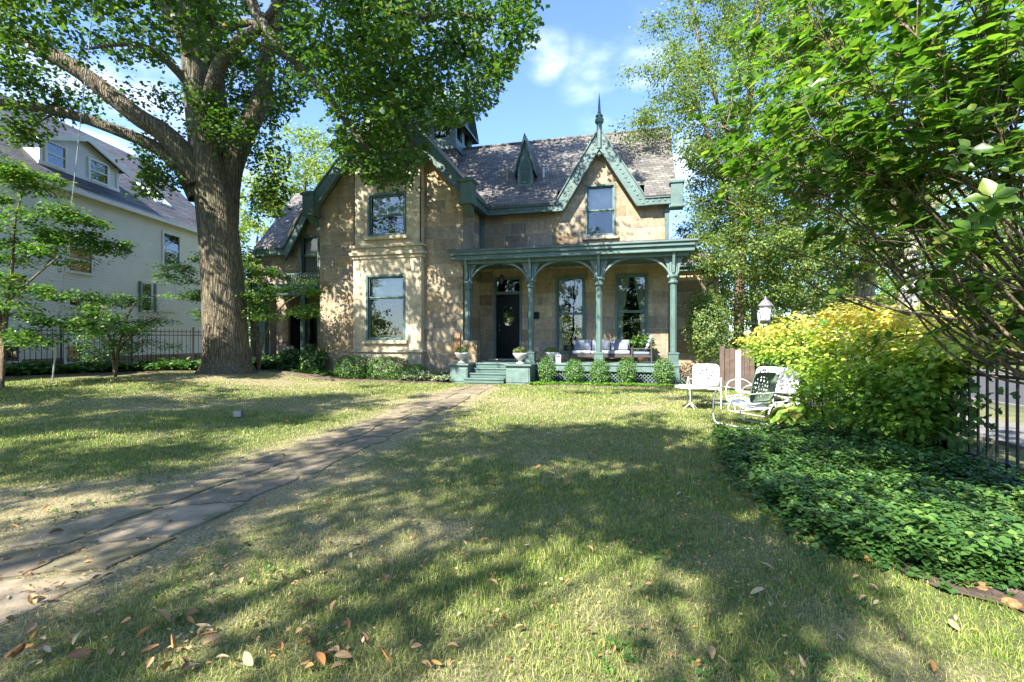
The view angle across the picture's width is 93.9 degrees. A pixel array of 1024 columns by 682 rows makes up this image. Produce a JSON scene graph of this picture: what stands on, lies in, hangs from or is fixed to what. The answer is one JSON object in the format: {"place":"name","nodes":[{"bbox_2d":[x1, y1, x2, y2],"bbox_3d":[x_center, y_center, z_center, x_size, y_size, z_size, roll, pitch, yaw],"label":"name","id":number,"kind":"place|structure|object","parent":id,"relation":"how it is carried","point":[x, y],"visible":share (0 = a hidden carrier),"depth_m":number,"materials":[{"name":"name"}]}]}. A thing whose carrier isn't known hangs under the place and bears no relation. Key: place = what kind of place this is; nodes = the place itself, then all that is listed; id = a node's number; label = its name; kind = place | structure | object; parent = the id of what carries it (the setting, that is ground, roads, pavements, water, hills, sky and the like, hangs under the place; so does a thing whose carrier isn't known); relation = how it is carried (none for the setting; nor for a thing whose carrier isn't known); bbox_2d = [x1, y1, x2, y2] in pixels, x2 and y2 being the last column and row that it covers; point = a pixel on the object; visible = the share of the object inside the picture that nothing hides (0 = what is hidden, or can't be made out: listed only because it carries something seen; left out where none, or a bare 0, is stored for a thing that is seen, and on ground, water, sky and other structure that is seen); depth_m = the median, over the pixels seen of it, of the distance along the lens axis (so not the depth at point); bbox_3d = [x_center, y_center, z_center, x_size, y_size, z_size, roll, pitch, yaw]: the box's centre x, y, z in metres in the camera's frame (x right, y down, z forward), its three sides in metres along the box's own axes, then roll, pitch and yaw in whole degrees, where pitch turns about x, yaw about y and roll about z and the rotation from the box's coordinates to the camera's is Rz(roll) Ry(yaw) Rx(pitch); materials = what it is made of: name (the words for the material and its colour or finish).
{"place":"outdoors","nodes":[
{"label":"outdoors","id":0,"kind":"place"},
{"bbox_2d":[0,384,496,626],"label":"path","id":1,"kind":"structure","parent":0,"point":[109,553],"depth_m":3.83,"materials":[{"name":"grey concrete"}]},
{"bbox_2d":[0,342,1023,681],"bbox_3d":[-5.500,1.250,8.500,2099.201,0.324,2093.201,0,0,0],"label":"ground","id":2,"kind":"structure","parent":0,"point":[230,528],"depth_m":3.12,"materials":[{"name":"green plant"}]},
{"bbox_2d":[10,642,25,657],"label":"fallen leaf","id":3,"kind":"object","parent":2,"relation":"on","point":[16,650],"visible":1,"depth_m":2.09,"materials":[{"name":"brown plant"}]},
{"bbox_2d":[24,622,36,633],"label":"fallen leaf","id":4,"kind":"object","parent":2,"relation":"on","point":[30,626],"visible":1,"depth_m":2.26,"materials":[{"name":"grey plant"}]},
{"bbox_2d":[32,639,48,649],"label":"fallen leaf","id":5,"kind":"object","parent":2,"relation":"on","point":[39,646],"visible":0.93,"depth_m":2.13,"materials":[{"name":"grey plant"}]},
{"bbox_2d":[51,0,93,381],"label":"guy wire","id":6,"kind":"object","parent":2,"relation":"attached to","point":[55,352],"visible":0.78,"depth_m":12.99,"materials":[{"name":"grey metal"}]},
{"bbox_2d":[66,648,92,657],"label":"fallen leaf","id":7,"kind":"object","parent":2,"relation":"on","point":[78,652],"visible":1,"depth_m":2.06,"materials":[{"name":"brown plant"}]},
{"bbox_2d":[0,146,161,388],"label":"dogwood","id":8,"kind":"object","parent":2,"relation":"on","point":[9,171],"visible":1,"depth_m":12.27,"materials":[{"name":"green plant"}]},
{"bbox_2d":[87,604,101,612],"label":"fallen leaf","id":9,"kind":"object","parent":2,"relation":"on","point":[95,607],"visible":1,"depth_m":2.41,"materials":[{"name":"grey plant"}]},
{"bbox_2d":[0,94,201,371],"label":"clapboard house","id":10,"kind":"structure","parent":2,"relation":"on","point":[164,232],"depth_m":20.65,"materials":[{"name":"white wood"}]},
{"bbox_2d":[7,343,21,363],"bbox_3d":[-17.299,0.441,16.471,0.099,0.729,0.745,0,0,2],"label":"window","id":11,"kind":"structure","parent":10,"relation":"in","point":[9,351],"depth_m":16.61,"materials":[{"name":"black glass"}]},
{"bbox_2d":[4,270,29,296],"bbox_3d":[-17.291,-2.000,16.720,0.099,0.857,0.817,0,0,2],"label":"window","id":12,"kind":"structure","parent":10,"relation":"in","point":[23,273],"depth_m":16.86,"materials":[{"name":"white glass"}]},
{"bbox_2d":[62,344,83,363],"bbox_3d":[-17.228,0.504,18.812,0.099,0.804,0.875,0,0,2],"label":"window","id":13,"kind":"structure","parent":10,"relation":"in","point":[72,354],"depth_m":18.67,"materials":[{"name":"black glass"}]},
{"bbox_2d":[66,298,82,307],"bbox_3d":[-17.227,-1.514,18.844,0.099,0.402,0.664,0,0,2],"label":"window","id":14,"kind":"structure","parent":10,"relation":"in","point":[68,304],"depth_m":18.77,"materials":[{"name":"white glass"}]},
{"bbox_2d":[66,243,93,275],"bbox_3d":[-17.219,-3.236,19.087,0.099,1.154,1.149,0,0,2],"label":"window","id":15,"kind":"structure","parent":10,"relation":"in","point":[90,272],"depth_m":19.09,"materials":[{"name":"white paint"}]},
{"bbox_2d":[142,281,152,312],"bbox_3d":[-17.119,-2.059,22.389,0.099,1.439,0.754,0,0,2],"label":"window","id":16,"kind":"structure","parent":10,"relation":"in","point":[147,287],"depth_m":22.48,"materials":[{"name":"white glass"}]},
{"bbox_2d":[162,230,180,265],"bbox_3d":[-17.070,-4.559,23.981,0.099,1.698,1.237,0,0,2],"label":"window","id":17,"kind":"structure","parent":10,"relation":"in","point":[171,243],"depth_m":23.93,"materials":[{"name":"glass"}]},
{"bbox_2d":[6,325,201,364],"bbox_3d":[-14.340,0.254,17.387,6.890,1.710,0.080,0,0,-40],"label":"iron fence","id":18,"kind":"object","parent":2,"relation":"on","point":[173,331],"visible":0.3,"depth_m":17.57,"materials":[{"name":"black metal"}]},
{"bbox_2d":[52,291,188,377],"bbox_3d":[-12.027,-0.184,14.543,4.110,2.649,2.295,0,0,0],"label":"viburnum bush","id":19,"kind":"object","parent":2,"relation":"on","point":[114,353],"visible":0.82,"depth_m":14.48,"materials":[{"name":"green plant"}]},
{"bbox_2d":[5,368,282,377],"bbox_3d":[-13.236,1.123,17.298,10.549,0.164,3.584,0,0,-28],"label":"mulch border","id":20,"kind":"object","parent":2,"relation":"on","point":[78,373],"visible":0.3,"depth_m":15.59,"materials":[{"name":"soil"}]},
{"bbox_2d":[5,357,297,375],"bbox_3d":[-12.994,0.875,16.864,10.103,0.553,2.394,0,0,-29],"label":"ground cover","id":21,"kind":"object","parent":2,"relation":"on","point":[25,367],"visible":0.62,"depth_m":16.17,"materials":[{"name":"green plant"}]},
{"bbox_2d":[158,609,170,622],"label":"fallen leaf","id":22,"kind":"object","parent":2,"relation":"on","point":[165,613],"visible":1,"depth_m":2.36,"materials":[{"name":"grey plant"}]},
{"bbox_2d":[202,634,221,644],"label":"fallen leaf","id":23,"kind":"object","parent":2,"relation":"on","point":[209,638],"visible":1,"depth_m":2.17,"materials":[{"name":"beige plant"}]},
{"bbox_2d":[193,185,276,356],"bbox_3d":[-18.301,-4.949,33.902,10.902,12.311,10.614,0,0,-28],"label":"background tree","id":24,"kind":"object","parent":2,"relation":"on","point":[247,224],"visible":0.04,"depth_m":33.63,"materials":[{"name":"green plant"}]},
{"bbox_2d":[233,409,243,417],"bbox_3d":[-4.939,1.332,8.620,0.150,0.175,0.132,0,0,-14],"label":"concrete block","id":25,"kind":"object","parent":2,"relation":"on","point":[238,413],"visible":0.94,"depth_m":8.56,"materials":[{"name":"concrete"}]},
{"bbox_2d":[146,245,338,370],"bbox_3d":[-9.910,-1.186,17.467,7.620,4.620,2.950,0,0,12],"label":"dogwood","id":26,"kind":"object","parent":2,"relation":"on","point":[302,312],"visible":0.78,"depth_m":17.21,"materials":[{"name":"green plant"}]},
{"bbox_2d":[242,651,252,665],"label":"fallen leaf","id":27,"kind":"object","parent":2,"relation":"on","point":[247,658],"visible":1,"depth_m":2.04,"materials":[{"name":"yellow plant"}]},
{"bbox_2d":[244,272,259,338],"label":"background tree","id":28,"kind":"object","parent":2,"relation":"on","point":[249,305],"visible":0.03,"depth_m":26.81,"materials":[{"name":"green plant"}]},
{"bbox_2d":[262,353,277,360],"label":"laurel bush","id":29,"kind":"object","parent":2,"relation":"on","point":[273,356],"visible":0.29,"depth_m":19.03,"materials":[{"name":"green plant"}]},
{"bbox_2d":[0,0,549,374],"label":"shade tree","id":30,"kind":"object","parent":2,"relation":"on","point":[206,161],"visible":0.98,"depth_m":14.59,"materials":[{"name":"green plant"}]},
{"bbox_2d":[276,347,302,366],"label":"laurel bush","id":31,"kind":"object","parent":2,"relation":"on","point":[291,353],"visible":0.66,"depth_m":18.84,"materials":[{"name":"green plant"}]},
{"bbox_2d":[240,116,345,275],"bbox_3d":[-12.348,-6.340,29.880,9.623,15.137,8.633,0,0,0],"label":"background tree","id":32,"kind":"object","parent":2,"relation":"on","point":[310,171],"visible":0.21,"depth_m":28.72,"materials":[{"name":"green plant"}]},
{"bbox_2d":[260,362,343,377],"bbox_3d":[-8.428,1.105,18.599,5.248,0.595,1.883,0,0,15],"label":"ground cover","id":33,"kind":"object","parent":2,"relation":"on","point":[295,368],"visible":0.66,"depth_m":17.79,"materials":[{"name":"green plant"}]},
{"bbox_2d":[297,343,329,369],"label":"laurel bush","id":34,"kind":"object","parent":2,"relation":"on","point":[316,359],"visible":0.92,"depth_m":18.04,"materials":[{"name":"green plant"}]},
{"bbox_2d":[314,652,325,665],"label":"fallen leaf","id":35,"kind":"object","parent":2,"relation":"on","point":[320,657],"visible":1,"depth_m":2.04,"materials":[{"name":"orange plant"}]},
{"bbox_2d":[335,650,351,657],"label":"fallen leaf","id":36,"kind":"object","parent":2,"relation":"on","point":[342,654],"visible":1,"depth_m":2.06,"materials":[{"name":"brown plant"}]},
{"bbox_2d":[334,355,369,378],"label":"boxwood hedge","id":37,"kind":"object","parent":2,"relation":"on","point":[348,368],"visible":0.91,"depth_m":17.03,"materials":[{"name":"green plant"}]},
{"bbox_2d":[256,369,449,383],"bbox_3d":[-6.465,1.233,17.521,9.564,0.378,1.776,0,0,14],"label":"mulch border","id":38,"kind":"object","parent":2,"relation":"on","point":[319,377],"visible":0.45,"depth_m":16.79,"materials":[{"name":"soil"}]},
{"bbox_2d":[366,356,410,379],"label":"boxwood hedge","id":39,"kind":"object","parent":2,"relation":"on","point":[391,367],"visible":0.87,"depth_m":16.68,"materials":[{"name":"green plant"}]},
{"bbox_2d":[0,379,807,675],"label":"leaf litter","id":40,"kind":"object","parent":2,"relation":"on","point":[378,645],"visible":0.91,"depth_m":2.96,"materials":[{"name":"brown plant"}]},
{"bbox_2d":[403,363,428,379],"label":"shrub","id":41,"kind":"object","parent":2,"relation":"on","point":[411,368],"visible":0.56,"depth_m":16.60,"materials":[{"name":"green plant"}]},
{"bbox_2d":[397,369,451,380],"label":"ground cover","id":42,"kind":"object","parent":2,"relation":"on","point":[434,375],"visible":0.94,"depth_m":16.28,"materials":[{"name":"green plant"}]},
{"bbox_2d":[1,440,870,681],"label":"weeds","id":43,"kind":"object","parent":2,"relation":"on","point":[679,679],"visible":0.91,"depth_m":2.89,"materials":[{"name":"green plant"}]},
{"bbox_2d":[249,82,725,384],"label":"stone house","id":44,"kind":"structure","parent":2,"relation":"on","point":[490,258],"depth_m":18.25,"materials":[{"name":"brown stone"}]},
{"bbox_2d":[291,309,299,350],"bbox_3d":[-9.964,-0.200,22.143,0.639,2.600,0.050,0,0,14],"label":"door","id":45,"kind":"structure","parent":44,"relation":"in","point":[295,323],"depth_m":22.13,"materials":[{"name":"black paint"}]},
{"bbox_2d":[297,235,318,277],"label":"window","id":46,"kind":"structure","parent":44,"relation":"in","point":[309,244],"depth_m":21.94,"materials":[{"name":"teal paint"}]},
{"bbox_2d":[362,274,407,343],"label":"window","id":47,"kind":"structure","parent":44,"relation":"in","point":[385,293],"depth_m":18.05,"materials":[{"name":"clear glass"}]},
{"bbox_2d":[364,191,407,240],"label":"window","id":48,"kind":"structure","parent":44,"relation":"in","point":[386,212],"depth_m":17.96,"materials":[{"name":"glass"}]},
{"bbox_2d":[455,347,468,362],"bbox_3d":[-1.714,0.454,16.250,0.497,0.598,0.496,0,0,14],"label":"garden urn","id":49,"kind":"object","parent":44,"relation":"on","point":[461,355],"visible":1,"depth_m":16.13,"materials":[{"name":"stone"}]},
{"bbox_2d":[497,295,519,358],"bbox_3d":[-0.148,-0.568,19.178,0.963,2.576,0.114,0,0,14],"label":"door","id":50,"kind":"structure","parent":44,"relation":"in","point":[508,306],"depth_m":19.18,"materials":[{"name":"black paint"}]},
{"bbox_2d":[513,347,527,363],"bbox_3d":[0.260,0.462,15.763,0.509,0.582,0.506,0,0,14],"label":"garden urn","id":51,"kind":"object","parent":44,"relation":"on","point":[519,355],"visible":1,"depth_m":15.62,"materials":[{"name":"stone"}]},
{"bbox_2d":[544,346,557,361],"bbox_3d":[1.377,0.447,16.868,0.537,0.605,0.565,0,0,-18],"label":"garden urn","id":52,"kind":"object","parent":44,"relation":"on","point":[553,354],"visible":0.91,"depth_m":16.72,"materials":[{"name":"stone"}]},
{"bbox_2d":[555,275,584,353],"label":"window","id":53,"kind":"structure","parent":44,"relation":"in","point":[569,290],"depth_m":18.78,"materials":[{"name":"glass"}]},
{"bbox_2d":[582,183,618,239],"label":"window","id":54,"kind":"structure","parent":44,"relation":"in","point":[600,202],"depth_m":18.39,"materials":[{"name":"glass"}]},
{"bbox_2d":[569,340,632,359],"bbox_3d":[3.221,0.352,17.264,2.242,0.796,0.760,0,0,14],"label":"porch sofa","id":55,"kind":"object","parent":44,"relation":"on","point":[611,349],"visible":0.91,"depth_m":17.16,"materials":[{"name":"fabric"}]},
{"bbox_2d":[615,273,647,350],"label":"window","id":56,"kind":"structure","parent":44,"relation":"in","point":[631,290],"depth_m":18.20,"materials":[{"name":"clear glass"}]},
{"bbox_2d":[630,335,652,362],"bbox_3d":[4.443,0.277,16.413,0.737,0.945,0.720,0,0,14],"label":"porch armchair","id":57,"kind":"object","parent":44,"relation":"on","point":[641,354],"visible":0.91,"depth_m":16.12,"materials":[{"name":"fabric"}]},
{"bbox_2d":[629,333,655,361],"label":"potted plant","id":58,"kind":"object","parent":44,"relation":"on","point":[635,342],"visible":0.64,"depth_m":17.24,"materials":[{"name":"green plant"}]},
{"bbox_2d":[537,355,556,382],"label":"boxwood","id":59,"kind":"object","parent":2,"relation":"on","point":[550,375],"visible":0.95,"depth_m":15.40,"materials":[{"name":"green plant"}]},
{"bbox_2d":[563,357,585,382],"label":"boxwood","id":60,"kind":"object","parent":2,"relation":"on","point":[579,376],"visible":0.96,"depth_m":15.18,"materials":[{"name":"green plant"}]},
{"bbox_2d":[588,358,611,382],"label":"boxwood","id":61,"kind":"object","parent":2,"relation":"on","point":[600,378],"visible":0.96,"depth_m":14.97,"materials":[{"name":"green plant"}]},
{"bbox_2d":[528,381,682,386],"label":"ground cover","id":62,"kind":"object","parent":2,"relation":"on","point":[633,384],"visible":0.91,"depth_m":14.57,"materials":[{"name":"green plant"}]},
{"bbox_2d":[523,382,692,388],"bbox_3d":[2.858,1.383,14.997,6.069,0.080,1.467,0,0,11],"label":"mulch border","id":63,"kind":"object","parent":2,"relation":"on","point":[636,387],"visible":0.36,"depth_m":14.47,"materials":[{"name":"soil"}]},
{"bbox_2d":[244,262,992,345],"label":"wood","id":64,"kind":"object","parent":2,"relation":"on","point":[748,318],"depth_m":92.44,"materials":[{"name":"brown wood"}]},
{"bbox_2d":[616,356,637,382],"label":"boxwood","id":65,"kind":"object","parent":2,"relation":"on","point":[628,372],"visible":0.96,"depth_m":14.77,"materials":[{"name":"green plant"}]},
{"bbox_2d":[651,354,676,383],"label":"boxwood","id":66,"kind":"object","parent":2,"relation":"on","point":[661,369],"visible":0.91,"depth_m":14.51,"materials":[{"name":"green plant"}]},
{"bbox_2d":[679,361,698,383],"bbox_3d":[5.663,1.050,15.367,0.800,0.783,0.684,0,0,0],"label":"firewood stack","id":67,"kind":"object","parent":2,"relation":"on","point":[684,370],"visible":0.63,"depth_m":15.29,"materials":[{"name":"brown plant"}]},
{"bbox_2d":[675,384,708,408],"bbox_3d":[3.684,1.156,9.800,0.660,0.479,0.660,0,0,0],"label":"side table","id":68,"kind":"object","parent":2,"relation":"on","point":[686,386],"visible":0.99,"depth_m":9.70,"materials":[{"name":"white metal"}]},
{"bbox_2d":[687,364,721,408],"bbox_3d":[4.132,0.947,10.233,0.676,0.894,0.698,0,0,25],"label":"garden chair","id":69,"kind":"object","parent":2,"relation":"on","point":[713,383],"visible":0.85,"depth_m":10.42,"materials":[{"name":"white metal"}]},
{"bbox_2d":[681,284,733,378],"bbox_3d":[6.871,-0.332,16.925,1.750,3.512,1.697,0,0,0],"label":"side shrub","id":70,"kind":"object","parent":2,"relation":"on","point":[707,342],"visible":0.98,"depth_m":16.65,"materials":[{"name":"green plant"}]},
{"bbox_2d":[708,645,715,659],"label":"fallen leaf","id":71,"kind":"object","parent":2,"relation":"on","point":[712,650],"visible":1,"depth_m":2.08,"materials":[{"name":"beige plant"}]},
{"bbox_2d":[719,346,754,390],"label":"board gate","id":72,"kind":"structure","parent":2,"relation":"on","point":[730,357],"depth_m":13.46,"materials":[{"name":"brown wood"}]},
{"bbox_2d":[712,372,777,428],"bbox_3d":[3.888,0.950,7.953,0.687,0.901,0.778,0,0,-25],"label":"garden chair","id":73,"kind":"object","parent":2,"relation":"on","point":[753,402],"visible":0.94,"depth_m":7.75,"materials":[{"name":"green metal"}]},
{"bbox_2d":[608,0,899,373],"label":"honey locust","id":74,"kind":"object","parent":2,"relation":"on","point":[739,269],"visible":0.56,"depth_m":17.75,"materials":[{"name":"green plant"}]},
{"bbox_2d":[725,366,799,418],"bbox_3d":[4.793,0.951,9.106,0.842,0.903,1.095,0,0,-21],"label":"garden chair","id":75,"kind":"object","parent":2,"relation":"on","point":[778,371],"visible":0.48,"depth_m":9.02,"materials":[{"name":"white metal"}]},
{"bbox_2d":[758,296,773,347],"bbox_3d":[6.364,0.130,12.000,0.351,2.540,0.351,0,0,-23],"label":"garden lamp","id":76,"kind":"object","parent":2,"relation":"on","point":[765,305],"visible":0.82,"depth_m":11.92,"materials":[{"name":"grey metal"}]},
{"bbox_2d":[680,176,852,367],"bbox_3d":[12.515,-4.038,23.929,9.149,11.096,7.986,0,0,0],"label":"background tree","id":77,"kind":"object","parent":2,"relation":"on","point":[754,315],"visible":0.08,"depth_m":23.55,"materials":[{"name":"green plant"}]},
{"bbox_2d":[722,330,828,371],"bbox_3d":[11.098,0.426,21.160,5.975,2.097,1.966,0,0,0],"label":"garden hedge","id":78,"kind":"object","parent":2,"relation":"on","point":[756,363],"visible":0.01,"depth_m":20.92,"materials":[{"name":"green plant"}]},
{"bbox_2d":[726,217,878,339],"bbox_3d":[24.175,-4.418,39.999,12.952,11.913,10.153,0,0,0],"label":"background tree","id":79,"kind":"object","parent":2,"relation":"on","point":[852,293],"visible":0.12,"depth_m":37.80,"materials":[{"name":"green plant"}]},
{"bbox_2d":[685,0,1023,384],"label":"magnolia tree","id":80,"kind":"object","parent":2,"relation":"on","point":[924,69],"visible":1,"depth_m":3.33,"materials":[{"name":"green plant"}]},
{"bbox_2d":[694,431,1023,597],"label":"ground cover","id":81,"kind":"object","parent":2,"relation":"on","point":[860,552],"visible":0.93,"depth_m":3.02,"materials":[{"name":"green plant"}]},
{"bbox_2d":[806,254,941,333],"bbox_3d":[29.320,-3.607,37.802,11.147,10.287,9.957,0,0,-32],"label":"background tree","id":82,"kind":"object","parent":2,"relation":"on","point":[879,283],"visible":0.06,"depth_m":37.09,"materials":[{"name":"green plant"}]},
{"bbox_2d":[787,142,970,350],"bbox_3d":[15.295,-3.709,20.845,7.057,10.443,7.357,0,0,12],"label":"background tree","id":83,"kind":"object","parent":2,"relation":"on","point":[869,293],"visible":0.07,"depth_m":20.65,"materials":[{"name":"green plant"}]},
{"bbox_2d":[737,405,1023,610],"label":"bed soil","id":84,"kind":"structure","parent":2,"relation":"on","point":[973,591],"depth_m":2.75,"materials":[{"name":"brown soil"}]},
{"bbox_2d":[760,399,804,412],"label":"variegated plant","id":85,"kind":"object","parent":84,"relation":"on","point":[782,404],"visible":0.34,"depth_m":8.71,"materials":[{"name":"plant"}]},
{"bbox_2d":[775,378,808,403],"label":"variegated plant","id":86,"kind":"object","parent":84,"relation":"on","point":[779,394],"visible":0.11,"depth_m":9.77,"materials":[{"name":"white plant"}]},
{"bbox_2d":[763,403,823,425],"bbox_3d":[4.784,1.219,7.997,1.030,0.404,0.971,0,0,0],"label":"hosta","id":87,"kind":"object","parent":84,"relation":"on","point":[789,414],"visible":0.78,"depth_m":7.79,"materials":[{"name":"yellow plant"}]},
{"bbox_2d":[782,405,853,429],"bbox_3d":[5.070,1.275,7.875,1.141,0.441,1.036,0,0,0],"label":"hosta","id":88,"kind":"object","parent":84,"relation":"on","point":[818,417],"visible":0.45,"depth_m":7.62,"materials":[{"name":"green plant"}]},
{"bbox_2d":[823,411,867,427],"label":"hosta","id":89,"kind":"object","parent":84,"relation":"on","point":[853,417],"visible":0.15,"depth_m":7.50,"materials":[{"name":"green plant"}]},
{"bbox_2d":[711,420,1023,575],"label":"ground cover","id":90,"kind":"object","parent":84,"relation":"on","point":[969,511],"visible":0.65,"depth_m":3.98,"materials":[{"name":"green plant"}]},
{"bbox_2d":[729,296,1023,448],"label":"viburnum shrub","id":91,"kind":"object","parent":84,"relation":"on","point":[901,400],"visible":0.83,"depth_m":6.19,"materials":[{"name":"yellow plant"}]},
{"bbox_2d":[962,581,992,590],"bbox_3d":[2.630,1.378,2.683,0.104,0.057,0.110,0,0,-12],"label":"bed stone","id":92,"kind":"object","parent":84,"relation":"on","point":[984,587],"visible":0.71,"depth_m":2.66,"materials":[{"name":"beige stone"}]},
{"bbox_2d":[985,588,1004,596],"bbox_3d":[2.639,1.378,2.617,0.081,0.041,0.068,0,0,32],"label":"bed stone","id":93,"kind":"object","parent":84,"relation":"on","point":[994,592],"visible":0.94,"depth_m":2.60,"materials":[{"name":"grey stone"}]},
{"bbox_2d":[1001,585,1019,592],"bbox_3d":[2.751,1.378,2.656,0.103,0.030,0.057,0,0,8],"label":"bed stone","id":94,"kind":"object","parent":84,"relation":"on","point":[1012,589],"visible":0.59,"depth_m":2.63,"materials":[{"name":"beige stone"}]},
{"bbox_2d":[1000,597,1023,609],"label":"fallen leaf","id":95,"kind":"object","parent":84,"relation":"on","point":[1015,604],"visible":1,"depth_m":2.49,"materials":[{"name":"orange plant"}]},
{"bbox_2d":[759,342,1023,471],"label":"iron fence","id":96,"kind":"object","parent":2,"relation":"on","point":[968,452],"visible":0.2,"depth_m":5.08,"materials":[{"name":"black metal"}]},
{"bbox_2d":[922,375,1020,456],"bbox_3d":[5.121,0.890,5.645,0.621,1.069,1.386,0,0,0],"label":"ivy","id":97,"kind":"object","parent":96,"relation":"attached to","point":[954,442],"visible":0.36,"depth_m":5.40,"materials":[{"name":"green plant"}]},
{"bbox_2d":[760,366,1023,409],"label":"kerb","id":98,"kind":"structure","parent":2,"relation":"on","point":[1011,405],"depth_m":10.30,"materials":[{"name":"concrete"}]},
{"bbox_2d":[804,112,1020,319],"bbox_3d":[15.659,-3.939,18.947,8.180,10.923,8.084,0,0,-41],"label":"background tree","id":99,"kind":"object","parent":2,"relation":"on","point":[935,204],"visible":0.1,"depth_m":18.70,"materials":[{"name":"green plant"}]},
{"bbox_2d":[875,211,1021,329],"bbox_3d":[28.161,-3.133,29.914,10.953,10.348,8.897,0,0,0],"label":"background tree","id":100,"kind":"object","parent":2,"relation":"on","point":[891,291],"visible":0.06,"depth_m":29.91,"materials":[{"name":"green plant"}]},
{"bbox_2d":[948,619,960,630],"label":"fallen leaf","id":101,"kind":"object","parent":2,"relation":"on","point":[954,624],"visible":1,"depth_m":2.31,"materials":[{"name":"beige plant"}]},
{"bbox_2d":[920,175,1023,366],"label":"background tree","id":102,"kind":"object","parent":2,"relation":"on","point":[1008,261],"visible":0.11,"depth_m":25.62,"materials":[{"name":"green plant"}]},
{"bbox_2d":[0,0,1023,340],"label":"sky","id":103,"kind":"structure","parent":0,"point":[555,91],"materials":[{"name":"blue"}]},
{"bbox_2d":[724,368,1023,450],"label":"sidewalk","id":104,"kind":"structure","parent":0,"point":[1012,435],"depth_m":6.97,"materials":[{"name":"concrete"}]},
{"bbox_2d":[724,356,1023,404],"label":"road","id":105,"kind":"structure","parent":0,"point":[1012,387],"depth_m":13.68,"materials":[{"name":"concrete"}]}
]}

